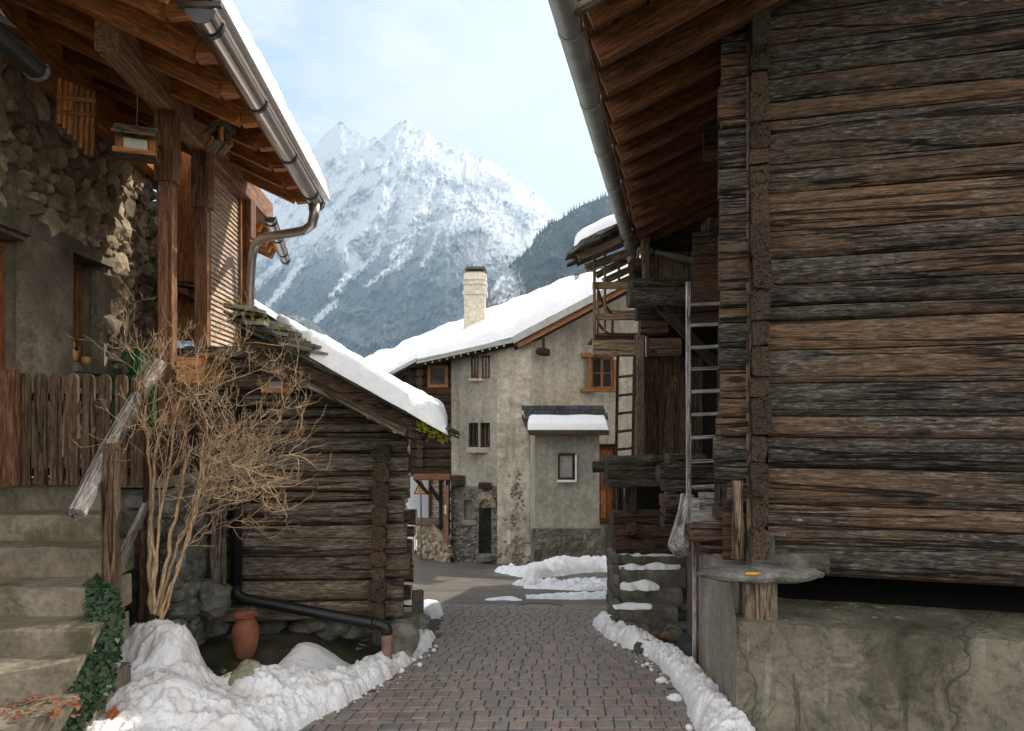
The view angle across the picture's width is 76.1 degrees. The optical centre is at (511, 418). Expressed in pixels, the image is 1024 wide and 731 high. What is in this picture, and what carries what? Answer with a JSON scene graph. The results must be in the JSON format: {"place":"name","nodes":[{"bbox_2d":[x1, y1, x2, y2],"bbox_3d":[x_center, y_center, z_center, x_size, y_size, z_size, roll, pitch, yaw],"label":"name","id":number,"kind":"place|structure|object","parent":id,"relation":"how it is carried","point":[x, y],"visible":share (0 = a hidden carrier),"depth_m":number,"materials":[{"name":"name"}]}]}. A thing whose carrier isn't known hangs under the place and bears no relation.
{"place":"outdoors","nodes":[
{"label":"outdoors","id":0,"kind":"place"},
{"bbox_2d":[122,349,157,374],"bbox_3d":[-3.551,-0.563,6.350,0.456,0.276,0.210,0,0,0],"label":"watering can","id":1,"kind":"object","parent":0,"point":[137,365],"visible":0.62,"depth_m":6.26,"materials":[{"name":"green plastic"}]},
{"bbox_2d":[238,298,275,320],"bbox_3d":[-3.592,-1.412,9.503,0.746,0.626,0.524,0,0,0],"label":"shed","id":2,"kind":"structure","parent":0,"point":[271,318],"depth_m":9.26,"materials":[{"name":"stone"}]},
{"bbox_2d":[254,300,277,318],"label":"roof snow","id":3,"kind":"structure","parent":2,"relation":"on","point":[259,305],"depth_m":9.31,"materials":[{"name":"white snow"}]},
{"bbox_2d":[180,307,368,418],"bbox_3d":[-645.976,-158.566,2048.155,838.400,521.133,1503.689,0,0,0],"label":"hill","id":4,"kind":"structure","parent":0,"point":[307,323],"depth_m":2074.35,"materials":[{"name":"white snow"}]},
{"bbox_2d":[155,119,558,482],"bbox_3d":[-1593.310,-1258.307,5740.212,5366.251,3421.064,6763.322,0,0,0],"label":"mountain","id":5,"kind":"structure","parent":0,"point":[413,222],"depth_m":4850.31,"materials":[{"name":"white snow"}]},
{"bbox_2d":[153,0,607,218],"label":"sky","id":6,"kind":"structure","parent":0,"point":[492,80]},
{"bbox_2d":[406,477,450,549],"bbox_3d":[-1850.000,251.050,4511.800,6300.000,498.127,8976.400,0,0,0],"label":"snow field","id":7,"kind":"structure","parent":0,"point":[413,502],"depth_m":25.70,"materials":[{"name":"white snow"}]},
{"bbox_2d":[393,372,412,476],"bbox_3d":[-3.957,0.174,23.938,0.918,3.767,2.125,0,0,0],"label":"neighbour house","id":8,"kind":"structure","parent":7,"relation":"on","point":[406,378],"depth_m":23.00,"materials":[{"name":"paint"}]},
{"bbox_2d":[313,616,675,730],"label":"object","id":9,"kind":"structure","parent":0,"point":[434,624],"depth_m":5.13,"materials":[{"name":"grey stone"}]},
{"bbox_2d":[278,642,350,669],"bbox_3d":[-1.400,1.934,4.924,0.864,0.331,0.928,0,0,0],"label":"snow patch","id":10,"kind":"object","parent":9,"relation":"on","point":[312,655],"visible":0.3,"depth_m":5.06,"materials":[{"name":"white snow"}]},
{"bbox_2d":[305,645,437,725],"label":"snow crumbs","id":11,"kind":"object","parent":9,"relation":"on","point":[419,664],"visible":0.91,"depth_m":5.21,"materials":[{"name":"white snow"}]},
{"bbox_2d":[424,599,442,618],"bbox_3d":[-1.009,2.335,7.946,0.456,0.326,1.322,0,0,-7],"label":"snow patch","id":12,"kind":"object","parent":9,"relation":"on","point":[432,609],"visible":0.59,"depth_m":7.63,"materials":[{"name":"white snow"}]},
{"bbox_2d":[632,627,681,653],"bbox_3d":[1.380,2.061,6.066,0.503,0.201,0.871,0,0,13],"label":"rubble","id":13,"kind":"object","parent":9,"relation":"on","point":[675,632],"visible":0.41,"depth_m":6.08,"materials":[{"name":"stone"}]},
{"bbox_2d":[648,628,676,642],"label":"leaf litter","id":14,"kind":"object","parent":13,"relation":"on","point":[656,635],"visible":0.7,"depth_m":6.05,"materials":[{"name":"brown plant"}]},
{"bbox_2d":[299,604,694,730],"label":"paved road","id":15,"kind":"structure","parent":0,"point":[496,623],"depth_m":4.95,"materials":[{"name":"grey stone"}]},
{"bbox_2d":[608,642,692,730],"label":"snow crumbs","id":16,"kind":"object","parent":15,"relation":"on","point":[688,727],"visible":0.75,"depth_m":5.34,"materials":[{"name":"white snow"}]},
{"bbox_2d":[655,677,666,682],"bbox_3d":[1.136,1.994,4.981,0.088,0.046,0.052,0,0,0],"label":"snow lump","id":17,"kind":"object","parent":15,"relation":"on","point":[660,680],"visible":1,"depth_m":4.96,"materials":[{"name":"white snow"}]},
{"bbox_2d":[666,693,681,701],"bbox_3d":[1.147,1.982,4.635,0.117,0.068,0.070,0,0,0],"label":"snow lump","id":18,"kind":"object","parent":15,"relation":"on","point":[674,697],"visible":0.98,"depth_m":4.62,"materials":[{"name":"white snow"}]},
{"bbox_2d":[404,555,686,610],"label":"asphalt road","id":19,"kind":"structure","parent":0,"point":[445,583],"depth_m":11.73,"materials":[{"name":"grey asphalt"}]},
{"bbox_2d":[485,596,521,600],"bbox_3d":[-0.125,2.589,9.262,0.650,0.160,0.575,0,0,0],"label":"snow patch","id":20,"kind":"object","parent":19,"relation":"on","point":[511,598],"visible":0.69,"depth_m":9.16,"materials":[{"name":"white snow"}]},
{"bbox_2d":[516,603,562,608],"bbox_3d":[0.347,2.380,8.264,0.600,0.132,0.600,0,0,0],"label":"manhole cover","id":21,"kind":"object","parent":19,"relation":"on","point":[560,605],"visible":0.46,"depth_m":8.41,"materials":[{"name":"metal"}]},
{"bbox_2d":[494,555,607,585],"bbox_3d":[1.635,3.396,14.085,4.270,1.252,6.440,0,0,0],"label":"snow drift","id":22,"kind":"object","parent":19,"relation":"on","point":[533,573],"visible":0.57,"depth_m":14.50,"materials":[{"name":"white snow"}]},
{"bbox_2d":[524,581,606,599],"bbox_3d":[1.374,2.801,10.530,2.356,0.587,2.884,0,0,0],"label":"snow patch","id":23,"kind":"object","parent":19,"relation":"on","point":[585,588],"visible":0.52,"depth_m":9.71,"materials":[{"name":"white snow"}]},
{"bbox_2d":[488,196,640,307],"bbox_3d":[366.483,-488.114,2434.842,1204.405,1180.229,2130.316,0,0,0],"label":"wooded hill","id":24,"kind":"structure","parent":0,"point":[505,288],"depth_m":2385.39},
{"bbox_2d":[489,193,623,305],"bbox_3d":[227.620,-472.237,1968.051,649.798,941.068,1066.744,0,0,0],"label":"forest","id":25,"kind":"object","parent":24,"relation":"on","point":[517,261],"visible":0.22,"depth_m":2415.53,"materials":[{"name":"green plant"}]},
{"bbox_2d":[199,550,1013,675],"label":"ground","id":26,"kind":"structure","parent":0,"point":[217,653],"depth_m":5.33,"materials":[{"name":"black soil"}]},
{"bbox_2d":[0,480,133,730],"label":"stone staircase","id":27,"kind":"structure","parent":26,"relation":"on","point":[50,557],"depth_m":3.92,"materials":[{"name":"stone"}]},
{"bbox_2d":[0,692,80,720],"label":"dead leaves","id":28,"kind":"object","parent":27,"relation":"on","point":[57,711],"visible":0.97,"depth_m":3.28,"materials":[{"name":"brown plant"}]},
{"bbox_2d":[0,370,143,485],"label":"picket fence","id":29,"kind":"object","parent":27,"relation":"on","point":[17,396],"visible":0.91,"depth_m":4.62,"materials":[{"name":"brown wood"}]},
{"bbox_2d":[61,573,131,730],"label":"ivy","id":30,"kind":"object","parent":27,"relation":"on","point":[97,678],"visible":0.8,"depth_m":3.65,"materials":[{"name":"green plant"}]},
{"bbox_2d":[101,443,121,591],"bbox_3d":[-2.481,0.615,4.050,0.094,0.923,0.104,0,0,0],"label":"timber post","id":31,"kind":"object","parent":27,"relation":"on","point":[111,522],"visible":0.9,"depth_m":4.01,"materials":[{"name":"brown wood"}]},
{"bbox_2d":[137,529,159,620],"bbox_3d":[-2.549,1.092,4.599,0.150,0.616,0.150,0,0,0],"label":"timber post","id":32,"kind":"object","parent":27,"relation":"on","point":[143,614],"visible":0.59,"depth_m":4.54,"materials":[{"name":"brown wood"}]},
{"bbox_2d":[0,0,321,647],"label":"chalet","id":33,"kind":"object","parent":26,"relation":"on","point":[79,230],"visible":0.53,"depth_m":5.45,"materials":[{"name":"wood"}]},
{"bbox_2d":[0,240,4,371],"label":"glazed door","id":34,"kind":"structure","parent":33,"relation":"in","point":[2,244],"depth_m":5.21,"materials":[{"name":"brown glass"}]},
{"bbox_2d":[0,23,18,39],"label":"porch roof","id":35,"kind":"structure","parent":33,"relation":"on","point":[13,34],"depth_m":4.04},
{"bbox_2d":[0,9,15,27],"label":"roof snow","id":36,"kind":"structure","parent":35,"relation":"on","point":[4,19],"depth_m":3.85,"materials":[{"name":"white snow"}]},
{"bbox_2d":[0,24,51,82],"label":"rain gutter","id":37,"kind":"object","parent":33,"relation":"attached to","point":[24,59],"visible":1,"depth_m":3.96,"materials":[{"name":"metal"}]},
{"bbox_2d":[56,78,95,156],"bbox_3d":[-3.257,-2.242,4.888,0.048,0.499,0.263,0,0,37],"label":"wooden lattice","id":38,"kind":"object","parent":33,"relation":"hanging from","point":[82,99],"visible":1,"depth_m":4.89,"materials":[{"name":"brown wood"}]},
{"bbox_2d":[73,339,79,361],"bbox_3d":[-3.932,-0.610,5.856,0.107,0.218,0.127,0,0,-27],"label":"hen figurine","id":39,"kind":"object","parent":33,"relation":"on","point":[76,350],"visible":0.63,"depth_m":5.83,"materials":[{"name":"ceramic"}]},
{"bbox_2d":[73,262,82,362],"bbox_3d":[-4.216,-1.000,6.119,0.067,1.000,0.627,0,0,-6],"label":"niche window","id":40,"kind":"structure","parent":33,"relation":"in","point":[77,269],"depth_m":6.36,"materials":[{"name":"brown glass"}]},
{"bbox_2d":[80,356,90,363],"bbox_3d":[-3.951,-0.537,6.064,0.090,0.075,0.090,0,0,0],"label":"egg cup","id":41,"kind":"object","parent":33,"relation":"on","point":[85,359],"visible":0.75,"depth_m":6.03,"materials":[{"name":"ceramic"}]},
{"bbox_2d":[65,359,165,520],"bbox_3d":[-2.615,0.074,4.371,0.132,1.049,1.225,0,0,-7],"label":"handrail pole","id":42,"kind":"object","parent":33,"relation":"attached to","point":[81,502],"visible":0.74,"depth_m":4.03,"materials":[{"name":"grey wood"}]},
{"bbox_2d":[110,375,157,424],"bbox_3d":[-3.728,-0.013,6.464,0.446,0.905,1.301,0,0,-32],"label":"garden table","id":43,"kind":"object","parent":33,"relation":"on","point":[151,397],"visible":0.13,"depth_m":6.11,"materials":[{"name":"green plastic"}]},
{"bbox_2d":[121,499,148,567],"bbox_3d":[-2.613,0.775,4.525,0.033,0.428,0.499,0,0,-6],"label":"slanted board","id":44,"kind":"object","parent":33,"relation":"attached to","point":[129,540],"visible":0.73,"depth_m":4.50,"materials":[{"name":"grey wood"}]},
{"bbox_2d":[111,85,160,164],"bbox_3d":[-2.726,-2.207,4.750,0.281,0.636,0.227,0,0,-20],"label":"bird feeder","id":45,"kind":"object","parent":33,"relation":"hanging from","point":[137,144],"visible":0.98,"depth_m":4.71,"materials":[{"name":"brown wood"}]},
{"bbox_2d":[196,579,231,619],"bbox_3d":[-2.378,1.417,5.160,0.316,0.303,0.295,0,0,-41],"label":"boulder","id":46,"kind":"object","parent":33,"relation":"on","point":[214,599],"visible":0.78,"depth_m":5.07,"materials":[{"name":"grey stone"}]},
{"bbox_2d":[210,490,226,584],"bbox_3d":[-2.357,0.951,5.254,0.144,0.749,0.192,0,0,0],"label":"timber post","id":47,"kind":"object","parent":46,"relation":"on","point":[218,560],"visible":0.76,"depth_m":5.21,"materials":[{"name":"brown wood"}]},
{"bbox_2d":[201,118,235,154],"bbox_3d":[-2.423,-2.401,5.400,0.202,0.341,0.250,0,0,-38],"label":"bird feeder","id":48,"kind":"object","parent":33,"relation":"hanging from","point":[216,143],"visible":0.95,"depth_m":5.36,"materials":[{"name":"brown wood"}]},
{"bbox_2d":[177,1,325,359],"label":"rain gutter","id":49,"kind":"object","parent":33,"relation":"attached to","point":[210,26],"visible":0.99,"depth_m":4.59,"materials":[{"name":"metal"}]},
{"bbox_2d":[226,188,276,258],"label":"porch roof","id":50,"kind":"structure","parent":33,"relation":"attached to","point":[268,249],"depth_m":9.54,"materials":[{"name":"wood"}]},
{"bbox_2d":[212,0,329,201],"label":"roof snow","id":51,"kind":"structure","parent":33,"relation":"on","point":[245,43],"depth_m":4.90,"materials":[{"name":"white snow"}]},
{"bbox_2d":[264,216,290,264],"bbox_3d":[-3.227,-2.424,9.050,0.155,0.101,2.305,0,0,-14],"label":"rain gutter","id":52,"kind":"object","parent":33,"relation":"attached to","point":[271,223],"visible":0.84,"depth_m":9.01,"materials":[{"name":"metal"}]},
{"bbox_2d":[228,659,260,685],"bbox_3d":[-1.829,1.827,4.478,0.255,0.321,0.240,0,0,-44],"label":"boulder","id":53,"kind":"object","parent":26,"relation":"on","point":[246,667],"visible":0.25,"depth_m":4.43,"materials":[{"name":"beige stone"}]},
{"bbox_2d":[231,610,258,660],"bbox_3d":[-2.037,1.659,4.987,0.198,0.333,0.224,0,0,0],"label":"terracotta pot","id":54,"kind":"object","parent":26,"relation":"on","point":[245,633],"visible":1,"depth_m":4.93,"materials":[{"name":"orange ceramic"}]},
{"bbox_2d":[85,618,435,730],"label":"roadside snow","id":55,"kind":"structure","parent":26,"relation":"on","point":[175,683],"depth_m":4.18,"materials":[{"name":"white snow"}]},
{"bbox_2d":[105,705,118,719],"bbox_3d":[-2.229,1.663,3.638,0.083,0.113,0.097,0,0,-30],"label":"maple leaf","id":56,"kind":"object","parent":55,"relation":"on","point":[113,713],"visible":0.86,"depth_m":3.65,"materials":[{"name":"orange plant"}]},
{"bbox_2d":[68,272,331,619],"bbox_3d":[-2.041,0.188,4.415,1.659,2.345,1.182,0,0,0],"label":"bare shrub","id":57,"kind":"object","parent":55,"relation":"on","point":[155,605],"visible":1,"depth_m":4.39,"materials":[{"name":"brown plant"}]},
{"bbox_2d":[141,273,459,656],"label":"old barn","id":58,"kind":"structure","parent":26,"relation":"on","point":[348,546],"depth_m":5.58,"materials":[{"name":"wood"}]},
{"bbox_2d":[177,353,230,384],"bbox_3d":[-2.494,-0.391,5.392,0.249,0.222,0.752,0,0,-6],"label":"planter box","id":59,"kind":"object","parent":58,"relation":"attached to","point":[210,360],"visible":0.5,"depth_m":5.05,"materials":[{"name":"brown wood"}]},
{"bbox_2d":[260,368,290,393],"bbox_3d":[-1.962,-0.393,5.450,0.218,0.365,0.176,0,0,-6],"label":"bird feeder","id":60,"kind":"object","parent":58,"relation":"hanging from","point":[274,383],"visible":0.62,"depth_m":5.41,"materials":[{"name":"brown wood"}]},
{"bbox_2d":[230,396,392,635],"bbox_3d":[-1.667,0.802,5.415,1.365,1.979,0.124,0,0,2],"label":"drainpipe","id":61,"kind":"object","parent":58,"relation":"attached to","point":[239,595],"visible":0.91,"depth_m":5.40,"materials":[{"name":"black plastic"}]},
{"bbox_2d":[276,314,447,434],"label":"roof snow","id":62,"kind":"structure","parent":58,"relation":"on","point":[340,359],"depth_m":5.01,"materials":[{"name":"white snow"}]},
{"bbox_2d":[381,635,392,659],"bbox_3d":[-1.033,1.910,5.400,0.094,0.268,0.096,0,0,0],"label":"clay standpipe","id":63,"kind":"object","parent":26,"relation":"on","point":[386,645],"visible":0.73,"depth_m":5.36,"materials":[{"name":"pink ceramic"}]},
{"bbox_2d":[414,480,424,559],"bbox_3d":[-2.969,3.333,21.330,0.484,2.738,0.100,0,0,0],"label":"road sign","id":64,"kind":"object","parent":26,"relation":"on","point":[419,490],"visible":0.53,"depth_m":21.32,"materials":[{"name":"red paint"}]},
{"bbox_2d":[410,360,453,562],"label":"timber house","id":65,"kind":"structure","parent":26,"relation":"on","point":[431,461],"depth_m":20.85,"materials":[{"name":"brown wood"}]},
{"bbox_2d":[427,365,447,387],"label":"window","id":66,"kind":"structure","parent":65,"relation":"in","point":[437,375],"depth_m":20.85,"materials":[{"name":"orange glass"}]},
{"bbox_2d":[443,485,448,542],"bbox_3d":[-2.042,2.952,20.250,0.155,1.772,0.150,0,0,0],"label":"wooden post","id":67,"kind":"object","parent":65,"relation":"in","point":[446,487],"depth_m":20.22,"materials":[{"name":"brown wood"}]},
{"bbox_2d":[389,266,645,564],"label":"plaster house","id":68,"kind":"structure","parent":26,"relation":"on","point":[496,385],"depth_m":19.82,"materials":[{"name":"grey paint"}]},
{"bbox_2d":[469,423,477,446],"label":"window","id":69,"kind":"structure","parent":68,"relation":"in","point":[473,427],"depth_m":20.37,"materials":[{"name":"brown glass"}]},
{"bbox_2d":[471,356,478,377],"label":"window","id":70,"kind":"structure","parent":68,"relation":"in","point":[474,359],"depth_m":20.33,"materials":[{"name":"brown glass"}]},
{"bbox_2d":[480,423,489,446],"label":"window","id":71,"kind":"structure","parent":68,"relation":"in","point":[484,427],"depth_m":20.11,"materials":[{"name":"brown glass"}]},
{"bbox_2d":[479,508,490,552],"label":"doorway","id":72,"kind":"structure","parent":68,"relation":"in","point":[484,513],"depth_m":20.49,"materials":[{"name":"wood"}]},
{"bbox_2d":[482,356,489,377],"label":"window","id":73,"kind":"structure","parent":68,"relation":"in","point":[485,359],"depth_m":20.09,"materials":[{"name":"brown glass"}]},
{"bbox_2d":[365,255,640,372],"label":"roof snow","id":74,"kind":"structure","parent":68,"relation":"on","point":[512,317],"depth_m":21.46,"materials":[{"name":"white snow"}]},
{"bbox_2d":[507,530,510,543],"bbox_3d":[-0.091,3.421,18.910,0.104,0.416,0.020,0,0,0],"label":"paper notice","id":75,"kind":"object","parent":68,"relation":"attached to","point":[508,537],"visible":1,"depth_m":18.90,"materials":[{"name":"white paper"}]},
{"bbox_2d":[580,353,615,391],"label":"window","id":76,"kind":"structure","parent":68,"relation":"in","point":[601,377],"depth_m":20.32,"materials":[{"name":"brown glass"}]},
{"bbox_2d":[521,405,610,562],"bbox_3d":[1.615,2.064,19.075,2.684,4.894,3.450,0,0,0],"label":"annex","id":77,"kind":"object","parent":26,"relation":"on","point":[564,499],"visible":0.69,"depth_m":17.80,"materials":[{"name":"grey paint"}]},
{"bbox_2d":[557,453,576,481],"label":"window","id":78,"kind":"structure","parent":77,"relation":"in","point":[567,462],"depth_m":17.72,"materials":[{"name":"metal"}]},
{"bbox_2d":[528,415,608,429],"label":"roof snow","id":79,"kind":"structure","parent":77,"relation":"on","point":[567,422],"depth_m":17.45,"materials":[{"name":"white snow"}]},
{"bbox_2d":[599,444,615,524],"bbox_3d":[2.874,1.998,19.665,0.650,2.458,0.730,0,0,0],"label":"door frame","id":80,"kind":"structure","parent":77,"relation":"attached to","point":[607,499],"depth_m":19.95,"materials":[{"name":"brown wood"}]},
{"bbox_2d":[599,447,612,520],"bbox_3d":[2.891,2.010,20.000,0.468,2.312,0.060,0,0,0],"label":"door leaf","id":81,"kind":"structure","parent":80,"relation":"in","point":[606,489],"depth_m":19.97,"materials":[{"name":"brown wood"}]},
{"bbox_2d":[601,450,611,517],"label":"door panels","id":82,"kind":"structure","parent":80,"relation":"in","point":[603,452],"depth_m":19.95,"materials":[{"name":"brown wood"}]},
{"bbox_2d":[565,217,721,597],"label":"timber barn","id":83,"kind":"structure","parent":26,"relation":"on","point":[649,476],"depth_m":8.05,"materials":[{"name":"brown wood"}]},
{"bbox_2d":[574,214,616,245],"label":"roof snow","id":84,"kind":"structure","parent":83,"relation":"on","point":[597,227],"depth_m":7.99,"materials":[{"name":"white snow"}]},
{"bbox_2d":[587,252,645,356],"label":"drying balcony","id":85,"kind":"structure","parent":83,"relation":"attached to","point":[606,343],"depth_m":8.38,"materials":[{"name":"brown wood"}]},
{"bbox_2d":[615,355,635,454],"bbox_3d":[1.385,-0.149,8.000,0.260,1.245,0.032,0,0,0],"label":"ladder","id":86,"kind":"object","parent":83,"relation":"attached to","point":[632,430],"visible":0.94,"depth_m":7.99,"materials":[{"name":"brown wood"}]},
{"bbox_2d":[645,356,702,454],"bbox_3d":[2.088,-0.163,8.450,0.751,1.279,0.057,0,0,0],"label":"plank door","id":87,"kind":"structure","parent":83,"relation":"in","point":[665,378],"depth_m":8.43,"materials":[{"name":"brown wood"}]},
{"bbox_2d":[606,548,686,632],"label":"stone steps","id":88,"kind":"structure","parent":26,"relation":"on","point":[665,600],"depth_m":6.84,"materials":[{"name":"grey stone"}]},
{"bbox_2d":[613,602,651,609],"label":"step snow","id":89,"kind":"structure","parent":88,"relation":"on","point":[633,606],"depth_m":6.61,"materials":[{"name":"white snow"}]},
{"bbox_2d":[619,579,659,590],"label":"step snow","id":90,"kind":"structure","parent":88,"relation":"on","point":[645,585],"depth_m":6.86,"materials":[{"name":"white snow"}]},
{"bbox_2d":[617,553,673,556],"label":"step snow","id":91,"kind":"structure","parent":88,"relation":"on","point":[652,554],"depth_m":7.34,"materials":[{"name":"white snow"}]},
{"bbox_2d":[618,562,680,569],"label":"step snow","id":92,"kind":"structure","parent":88,"relation":"on","point":[653,566],"depth_m":7.10,"materials":[{"name":"white snow"}]},
{"bbox_2d":[592,611,754,730],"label":"roadside snow","id":93,"kind":"structure","parent":26,"relation":"on","point":[710,707],"depth_m":4.78,"materials":[{"name":"white snow"}]},
{"bbox_2d":[678,631,691,656],"bbox_3d":[1.484,1.947,5.605,0.127,0.135,0.397,0,0,11],"label":"stone plate","id":94,"kind":"object","parent":26,"relation":"on","point":[685,642],"visible":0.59,"depth_m":5.58,"materials":[{"name":"stone"}]},
{"bbox_2d":[698,555,1023,730],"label":"concrete base","id":95,"kind":"object","parent":26,"relation":"on","point":[865,654],"visible":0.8,"depth_m":3.90,"materials":[{"name":"grey concrete"}]},
{"bbox_2d":[687,542,698,663],"bbox_3d":[1.556,1.505,5.650,0.067,1.050,0.511,0,0,7],"label":"cellar door","id":96,"kind":"structure","parent":95,"relation":"attached to","point":[692,595],"depth_m":5.42,"materials":[{"name":"metal"}]},
{"bbox_2d":[687,542,698,663],"bbox_3d":[1.568,1.500,5.649,0.043,1.040,0.511,0,0,7],"label":"door panel","id":97,"kind":"structure","parent":96,"relation":"in","point":[689,557],"depth_m":5.63,"materials":[{"name":"grey wood"}]},
{"bbox_2d":[575,0,1023,621],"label":"log barn","id":98,"kind":"structure","parent":95,"relation":"on","point":[849,174],"depth_m":4.19,"materials":[{"name":"brown wood"}]},
{"bbox_2d":[548,0,691,264],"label":"rain gutter","id":99,"kind":"object","parent":98,"relation":"attached to","point":[570,29],"visible":0.95,"depth_m":4.57,"materials":[{"name":"metal"}]},
{"bbox_2d":[686,281,721,493],"bbox_3d":[1.770,-0.077,5.900,0.498,2.398,0.436,0,0,0],"label":"ladder","id":100,"kind":"object","parent":98,"relation":"attached to","point":[689,392],"visible":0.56,"depth_m":5.92,"materials":[{"name":"grey wood"}]}
]}

